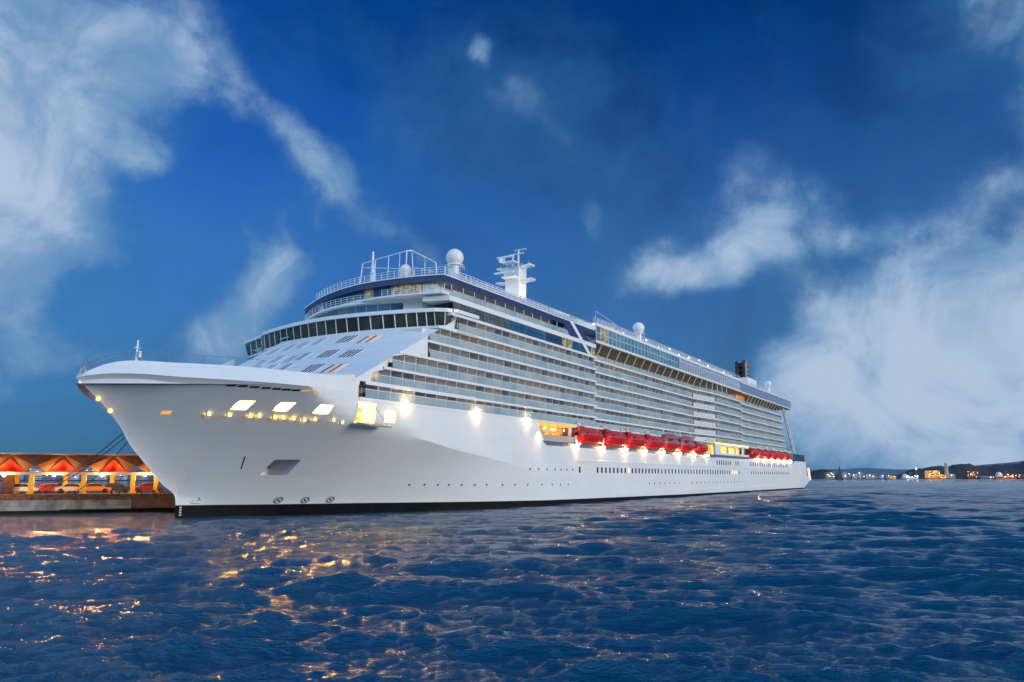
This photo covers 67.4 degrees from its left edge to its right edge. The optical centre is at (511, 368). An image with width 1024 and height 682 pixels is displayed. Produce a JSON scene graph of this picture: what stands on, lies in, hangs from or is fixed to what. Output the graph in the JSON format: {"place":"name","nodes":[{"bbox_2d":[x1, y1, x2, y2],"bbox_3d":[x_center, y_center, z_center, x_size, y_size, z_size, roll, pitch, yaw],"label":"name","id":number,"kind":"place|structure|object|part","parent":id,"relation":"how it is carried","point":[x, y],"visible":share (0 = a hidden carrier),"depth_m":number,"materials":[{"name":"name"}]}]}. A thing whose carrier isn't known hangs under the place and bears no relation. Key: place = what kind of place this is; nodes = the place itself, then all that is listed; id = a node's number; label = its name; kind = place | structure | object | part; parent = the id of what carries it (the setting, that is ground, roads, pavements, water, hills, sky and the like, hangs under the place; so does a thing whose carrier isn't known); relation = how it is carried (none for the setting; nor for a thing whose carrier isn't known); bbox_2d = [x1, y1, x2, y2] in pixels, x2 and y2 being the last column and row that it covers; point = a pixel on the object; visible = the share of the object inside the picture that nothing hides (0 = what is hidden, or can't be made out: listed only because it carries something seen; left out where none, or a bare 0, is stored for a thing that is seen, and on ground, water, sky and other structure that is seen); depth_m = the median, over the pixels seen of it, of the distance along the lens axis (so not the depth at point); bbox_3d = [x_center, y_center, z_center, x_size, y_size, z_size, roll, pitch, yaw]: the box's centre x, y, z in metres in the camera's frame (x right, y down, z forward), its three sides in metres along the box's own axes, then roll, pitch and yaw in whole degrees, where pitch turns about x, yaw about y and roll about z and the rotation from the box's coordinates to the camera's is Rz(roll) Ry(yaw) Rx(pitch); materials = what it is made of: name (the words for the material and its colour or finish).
{"place":"outdoors","nodes":[
{"label":"outdoors","id":0,"kind":"place"},
{"bbox_2d":[0,467,153,476],"bbox_3d":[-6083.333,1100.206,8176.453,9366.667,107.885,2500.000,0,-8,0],"label":"hill","id":1,"kind":"structure","parent":0,"point":[137,469],"depth_m":7248.30,"materials":[{"name":"blue"}]},
{"bbox_2d":[0,477,1023,681],"bbox_3d":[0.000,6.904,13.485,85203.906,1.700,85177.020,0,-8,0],"label":"sea","id":2,"kind":"structure","parent":0,"point":[870,580],"depth_m":33.94,"materials":[{"name":"blue liquid"}]},
{"bbox_2d":[0,452,175,514],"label":"pier terminal","id":3,"kind":"object","parent":2,"relation":"in","point":[14,466],"visible":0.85,"depth_m":105.87,"materials":[{"name":"concrete"}]},
{"bbox_2d":[14,483,38,491],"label":"parked car","id":4,"kind":"object","parent":3,"relation":"on","point":[20,486],"visible":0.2,"depth_m":106.31,"materials":[{"name":"white paint"}]},
{"bbox_2d":[35,483,58,492],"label":"parked car","id":5,"kind":"object","parent":3,"relation":"on","point":[43,485],"visible":0.62,"depth_m":107.96,"materials":[{"name":"red paint"}]},
{"bbox_2d":[55,483,80,492],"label":"parked car","id":6,"kind":"object","parent":3,"relation":"on","point":[68,487],"visible":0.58,"depth_m":108.67,"materials":[{"name":"grey paint"}]},
{"bbox_2d":[78,483,110,492],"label":"parked car","id":7,"kind":"object","parent":3,"relation":"on","point":[96,487],"visible":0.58,"depth_m":110.02,"materials":[{"name":"orange paint"}]},
{"bbox_2d":[102,483,129,492],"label":"parked car","id":8,"kind":"object","parent":3,"relation":"on","point":[115,487],"visible":0.77,"depth_m":111.53,"materials":[{"name":"grey paint"}]},
{"bbox_2d":[139,475,145,492],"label":"lamp post","id":9,"kind":"object","parent":3,"relation":"on","point":[141,491],"visible":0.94,"depth_m":109.51,"materials":[{"name":"grey metal"}]},
{"bbox_2d":[135,483,163,492],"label":"parked car","id":10,"kind":"object","parent":3,"relation":"on","point":[147,486],"visible":0.6,"depth_m":113.08,"materials":[{"name":"red paint"}]},
{"bbox_2d":[75,248,810,517],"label":"cruise ship","id":11,"kind":"object","parent":2,"relation":"on","point":[373,395],"visible":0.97,"depth_m":115.22,"materials":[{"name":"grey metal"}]},
{"bbox_2d":[32,433,122,493],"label":"mooring rope","id":12,"kind":"object","parent":11,"relation":"attached to","point":[79,467],"visible":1,"depth_m":95.89,"materials":[{"name":"grey fabric"}]},
{"bbox_2d":[38,437,124,493],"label":"mooring rope","id":13,"kind":"object","parent":11,"relation":"attached to","point":[85,467],"visible":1,"depth_m":95.83,"materials":[{"name":"grey"}]},
{"bbox_2d":[73,441,127,493],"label":"mooring rope","id":14,"kind":"object","parent":11,"relation":"attached to","point":[105,467],"visible":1,"depth_m":95.83,"materials":[{"name":"grey fabric"}]},
{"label":"observation window","id":15,"kind":"part","parent":11,"relation":"part of","materials":[{"name":"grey glass"}]},
{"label":"sky lounge window","id":16,"kind":"part","parent":11,"relation":"part of","materials":[{"name":"blue glass"}]},
{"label":"observation window","id":17,"kind":"part","parent":11,"relation":"part of","materials":[{"name":"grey glass"}]},
{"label":"sky lounge window","id":18,"kind":"part","parent":11,"relation":"part of","materials":[{"name":"blue glass"}]},
{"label":"observation window","id":19,"kind":"part","parent":11,"relation":"part of","materials":[{"name":"blue glass"}]},
{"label":"sky lounge window","id":20,"kind":"part","parent":11,"relation":"part of","materials":[{"name":"blue glass"}]},
{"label":"observation window","id":21,"kind":"part","parent":11,"relation":"part of","materials":[{"name":"blue glass"}]},
{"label":"sky lounge window","id":22,"kind":"part","parent":11,"relation":"part of","materials":[{"name":"blue glass"}]},
{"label":"sky lounge window","id":23,"kind":"part","parent":11,"relation":"part of","materials":[{"name":"yellow glass"}]},
{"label":"observation window","id":24,"kind":"part","parent":11,"relation":"part of","materials":[{"name":"blue glass"}]},
{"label":"sky lounge window","id":25,"kind":"part","parent":11,"relation":"part of","materials":[{"name":"blue glass"}]},
{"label":"observation window","id":26,"kind":"part","parent":11,"relation":"part of","materials":[{"name":"blue glass"}]},
{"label":"sky lounge window","id":27,"kind":"part","parent":11,"relation":"part of","materials":[{"name":"blue glass"}]},
{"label":"observation window","id":28,"kind":"part","parent":11,"relation":"part of","materials":[{"name":"blue glass"}]},
{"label":"sky lounge window","id":29,"kind":"part","parent":11,"relation":"part of","materials":[{"name":"yellow glass"}]},
{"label":"sky lounge window","id":30,"kind":"part","parent":11,"relation":"part of","materials":[{"name":"glass"}]},
{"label":"sky lounge window","id":31,"kind":"part","parent":11,"relation":"part of","materials":[{"name":"yellow glass"}]},
{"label":"lounge window","id":32,"kind":"part","parent":11,"relation":"part of","materials":[{"name":"grey glass"}]},
{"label":"lounge window","id":33,"kind":"part","parent":11,"relation":"part of","materials":[{"name":"grey glass"}]},
{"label":"lounge window","id":34,"kind":"part","parent":11,"relation":"part of","materials":[{"name":"grey glass"}]},
{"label":"lounge window","id":35,"kind":"part","parent":11,"relation":"part of","materials":[{"name":"grey glass"}]},
{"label":"lounge window","id":36,"kind":"part","parent":11,"relation":"part of","materials":[{"name":"grey glass"}]},
{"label":"lounge window","id":37,"kind":"part","parent":11,"relation":"part of","materials":[{"name":"grey glass"}]},
{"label":"lounge window","id":38,"kind":"part","parent":11,"relation":"part of","materials":[{"name":"grey glass"}]},
{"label":"lounge window","id":39,"kind":"part","parent":11,"relation":"part of","materials":[{"name":"grey glass"}]},
{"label":"lounge window","id":40,"kind":"part","parent":11,"relation":"part of","materials":[{"name":"blue glass"}]},
{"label":"lounge window","id":41,"kind":"part","parent":11,"relation":"part of","materials":[{"name":"blue glass"}]},
{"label":"lounge window","id":42,"kind":"part","parent":11,"relation":"part of","materials":[{"name":"blue glass"}]},
{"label":"lounge window","id":43,"kind":"part","parent":11,"relation":"part of","materials":[{"name":"blue glass"}]},
{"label":"lounge window","id":44,"kind":"part","parent":11,"relation":"part of","materials":[{"name":"blue glass"}]},
{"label":"lounge window","id":45,"kind":"part","parent":11,"relation":"part of","materials":[{"name":"blue glass"}]},
{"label":"lounge window","id":46,"kind":"part","parent":11,"relation":"part of","materials":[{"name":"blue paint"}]},
{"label":"lounge window","id":47,"kind":"part","parent":11,"relation":"part of","materials":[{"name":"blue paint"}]},
{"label":"lounge window","id":48,"kind":"part","parent":11,"relation":"part of","materials":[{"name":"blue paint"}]},
{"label":"lounge window","id":49,"kind":"part","parent":11,"relation":"part of","materials":[{"name":"yellow glass"}]},
{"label":"lounge window","id":50,"kind":"part","parent":11,"relation":"part of","materials":[{"name":"yellow glass"}]},
{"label":"lounge window","id":51,"kind":"part","parent":11,"relation":"part of","materials":[{"name":"blue glass"}]},
{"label":"lounge window","id":52,"kind":"part","parent":11,"relation":"part of","materials":[{"name":"blue glass"}]},
{"bbox_2d":[572,424,603,445],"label":"lifeboat","id":53,"kind":"object","parent":11,"relation":"hanging from","point":[589,436],"visible":0.97,"depth_m":146.39,"materials":[{"name":"red plastic"}]},
{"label":"lounge window","id":54,"kind":"part","parent":11,"relation":"part of","materials":[{"name":"yellow glass"}]},
{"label":"pool deck window","id":55,"kind":"part","parent":11,"relation":"part of","materials":[{"name":"blue glass"}]},
{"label":"pool deck window","id":56,"kind":"part","parent":11,"relation":"part of","materials":[{"name":"yellow glass"}]},
{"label":"pool deck window","id":57,"kind":"part","parent":11,"relation":"part of","materials":[{"name":"yellow glass"}]},
{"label":"pool deck window","id":58,"kind":"part","parent":11,"relation":"part of","materials":[{"name":"blue glass"}]},
{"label":"pool deck window","id":59,"kind":"part","parent":11,"relation":"part of","materials":[{"name":"blue glass"}]},
{"bbox_2d":[602,427,630,447],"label":"lifeboat","id":60,"kind":"object","parent":11,"relation":"attached to","point":[615,439],"visible":0.9,"depth_m":156.30,"materials":[{"name":"red plastic"}]},
{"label":"pool deck window","id":61,"kind":"part","parent":11,"relation":"part of","materials":[{"name":"blue glass"}]},
{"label":"pool deck window","id":62,"kind":"part","parent":11,"relation":"part of","materials":[{"name":"blue glass"}]},
{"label":"pool deck window","id":63,"kind":"part","parent":11,"relation":"part of","materials":[{"name":"blue glass"}]},
{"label":"pool deck window","id":64,"kind":"part","parent":11,"relation":"part of","materials":[{"name":"blue glass"}]},
{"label":"pool deck window","id":65,"kind":"part","parent":11,"relation":"part of","materials":[{"name":"blue glass"}]},
{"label":"pool deck window","id":66,"kind":"part","parent":11,"relation":"part of","materials":[{"name":"blue glass"}]},
{"bbox_2d":[624,430,649,448],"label":"lifeboat","id":67,"kind":"object","parent":11,"relation":"attached to","point":[637,441],"visible":0.78,"depth_m":165.82,"materials":[{"name":"red plastic"}]},
{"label":"pool deck window","id":68,"kind":"part","parent":11,"relation":"part of","materials":[{"name":"blue glass"}]},
{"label":"pool deck window","id":69,"kind":"part","parent":11,"relation":"part of","materials":[{"name":"blue glass"}]},
{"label":"pool deck window","id":70,"kind":"part","parent":11,"relation":"part of","materials":[{"name":"blue glass"}]},
{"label":"pool deck window","id":71,"kind":"part","parent":11,"relation":"part of","materials":[{"name":"blue glass"}]},
{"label":"pool deck window","id":72,"kind":"part","parent":11,"relation":"part of","materials":[{"name":"blue glass"}]},
{"bbox_2d":[643,433,666,450],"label":"lifeboat","id":73,"kind":"object","parent":11,"relation":"attached to","point":[656,443],"visible":0.79,"depth_m":175.03,"materials":[{"name":"red plastic"}]},
{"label":"pool deck window","id":74,"kind":"part","parent":11,"relation":"part of","materials":[{"name":"blue glass"}]},
{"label":"pool deck window","id":75,"kind":"part","parent":11,"relation":"part of","materials":[{"name":"blue glass"}]},
{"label":"pool deck window","id":76,"kind":"part","parent":11,"relation":"part of","materials":[{"name":"blue glass"}]},
{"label":"pool deck window","id":77,"kind":"part","parent":11,"relation":"part of","materials":[{"name":"blue glass"}]},
{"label":"pool deck window","id":78,"kind":"part","parent":11,"relation":"part of","materials":[{"name":"blue glass"}]},
{"bbox_2d":[660,430,680,451],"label":"lifeboat","id":79,"kind":"object","parent":11,"relation":"attached to","point":[672,441],"visible":0.72,"depth_m":184.38,"materials":[{"name":"red plastic"}]},
{"bbox_2d":[678,432,697,452],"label":"lifeboat","id":80,"kind":"object","parent":11,"relation":"attached to","point":[687,444],"visible":0.76,"depth_m":194.20,"materials":[{"name":"red plastic"}]},
{"bbox_2d":[694,440,709,453],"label":"lifeboat","id":81,"kind":"object","parent":11,"relation":"attached to","point":[703,448],"visible":0.72,"depth_m":204.25,"materials":[{"name":"red plastic"}]},
{"bbox_2d":[746,446,759,457],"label":"lifeboat","id":82,"kind":"object","parent":11,"relation":"attached to","point":[752,453],"visible":0.98,"depth_m":251.56,"materials":[{"name":"red plastic"}]},
{"bbox_2d":[757,447,766,457],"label":"lifeboat","id":83,"kind":"object","parent":11,"relation":"attached to","point":[763,453],"visible":0.71,"depth_m":260.25,"materials":[{"name":"red plastic"}]},
{"bbox_2d":[763,448,773,458],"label":"lifeboat","id":84,"kind":"object","parent":11,"relation":"attached to","point":[770,454],"visible":0.63,"depth_m":268.78,"materials":[{"name":"red plastic"}]},
{"bbox_2d":[770,449,779,459],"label":"lifeboat","id":85,"kind":"object","parent":11,"relation":"attached to","point":[776,456],"visible":0.65,"depth_m":277.38,"materials":[{"name":"red plastic"}]},
{"bbox_2d":[777,450,785,459],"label":"lifeboat","id":86,"kind":"object","parent":11,"relation":"attached to","point":[782,456],"visible":0.66,"depth_m":285.85,"materials":[{"name":"red plastic"}]},
{"bbox_2d":[783,452,792,460],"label":"lifeboat","id":87,"kind":"object","parent":11,"relation":"attached to","point":[788,457],"visible":0.62,"depth_m":294.20,"materials":[{"name":"red plastic"}]},
{"bbox_2d":[836,467,843,479],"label":"lattice tower","id":88,"kind":"structure","parent":2,"relation":"in","point":[839,478],"depth_m":1334.94,"materials":[{"name":"grey metal"}]},
{"bbox_2d":[902,472,918,478],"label":"moored ship","id":89,"kind":"object","parent":2,"relation":"on","point":[905,475],"visible":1,"depth_m":1531.20,"materials":[{"name":"grey metal"}]},
{"bbox_2d":[993,470,1015,478],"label":"moored ship","id":90,"kind":"object","parent":2,"relation":"on","point":[998,475],"visible":0.99,"depth_m":1630.62,"materials":[{"name":"red"}]},
{"bbox_2d":[0,478,1023,480],"bbox_3d":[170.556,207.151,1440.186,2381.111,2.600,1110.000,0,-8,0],"label":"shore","id":91,"kind":"structure","parent":0,"point":[811,478],"depth_m":1484.91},
{"bbox_2d":[19,475,25,479],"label":"building","id":92,"kind":"structure","parent":91,"relation":"on","point":[22,477],"depth_m":943.99,"materials":[{"name":"blue"}]},
{"bbox_2d":[30,469,41,479],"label":"building","id":93,"kind":"structure","parent":91,"relation":"on","point":[37,477],"depth_m":941.63,"materials":[{"name":"grey"}]},
{"bbox_2d":[41,468,55,479],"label":"building","id":94,"kind":"structure","parent":91,"relation":"on","point":[47,477],"depth_m":940.78,"materials":[{"name":"grey"}]},
{"bbox_2d":[68,475,80,479],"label":"building","id":95,"kind":"structure","parent":91,"relation":"on","point":[76,477],"depth_m":940.78,"materials":[{"name":"grey"}]},
{"bbox_2d":[85,468,94,479],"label":"building","id":96,"kind":"structure","parent":91,"relation":"on","point":[90,477],"depth_m":940.95,"materials":[{"name":"blue"}]},
{"bbox_2d":[95,471,107,479],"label":"building","id":97,"kind":"structure","parent":91,"relation":"on","point":[100,477],"depth_m":940.78,"materials":[{"name":"grey"}]},
{"bbox_2d":[115,475,127,479],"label":"building","id":98,"kind":"structure","parent":91,"relation":"on","point":[124,478],"depth_m":940.95,"materials":[{"name":"grey"}]},
{"bbox_2d":[135,475,148,479],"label":"building","id":99,"kind":"structure","parent":91,"relation":"on","point":[140,478],"depth_m":940.50,"materials":[{"name":"blue"}]},
{"bbox_2d":[825,473,834,477],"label":"building","id":100,"kind":"structure","parent":91,"relation":"on","point":[829,475],"depth_m":1485.98,"materials":[{"name":"beige"}]},
{"bbox_2d":[925,471,939,477],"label":"industrial plant","id":101,"kind":"object","parent":91,"relation":"on","point":[932,474],"visible":1,"depth_m":1724.05,"materials":[{"name":"yellow metal"}]},
{"bbox_2d":[944,463,948,477],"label":"chimney","id":102,"kind":"object","parent":91,"relation":"on","point":[946,469],"visible":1,"depth_m":1733.42,"materials":[{"name":"beige"}]},
{"bbox_2d":[963,471,979,477],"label":"industrial plant","id":103,"kind":"object","parent":91,"relation":"on","point":[971,474],"visible":1,"depth_m":1724.05,"materials":[{"name":"red metal"}]},
{"bbox_2d":[0,0,1023,469],"label":"sky","id":104,"kind":"structure","parent":0,"point":[826,197],"materials":[{"name":"blue"}]},
{"bbox_2d":[807,469,841,477],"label":"hill","id":105,"kind":"structure","parent":0,"point":[819,473],"depth_m":1971.80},
{"bbox_2d":[806,461,1022,476],"bbox_3d":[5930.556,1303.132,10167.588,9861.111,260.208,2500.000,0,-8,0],"label":"hill","id":106,"kind":"structure","parent":0,"point":[890,472],"depth_m":9395.03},
{"bbox_2d":[896,461,1023,477],"bbox_3d":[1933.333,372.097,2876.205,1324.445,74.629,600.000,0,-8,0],"label":"hill","id":107,"kind":"structure","parent":0,"point":[957,470],"depth_m":2671.82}
]}

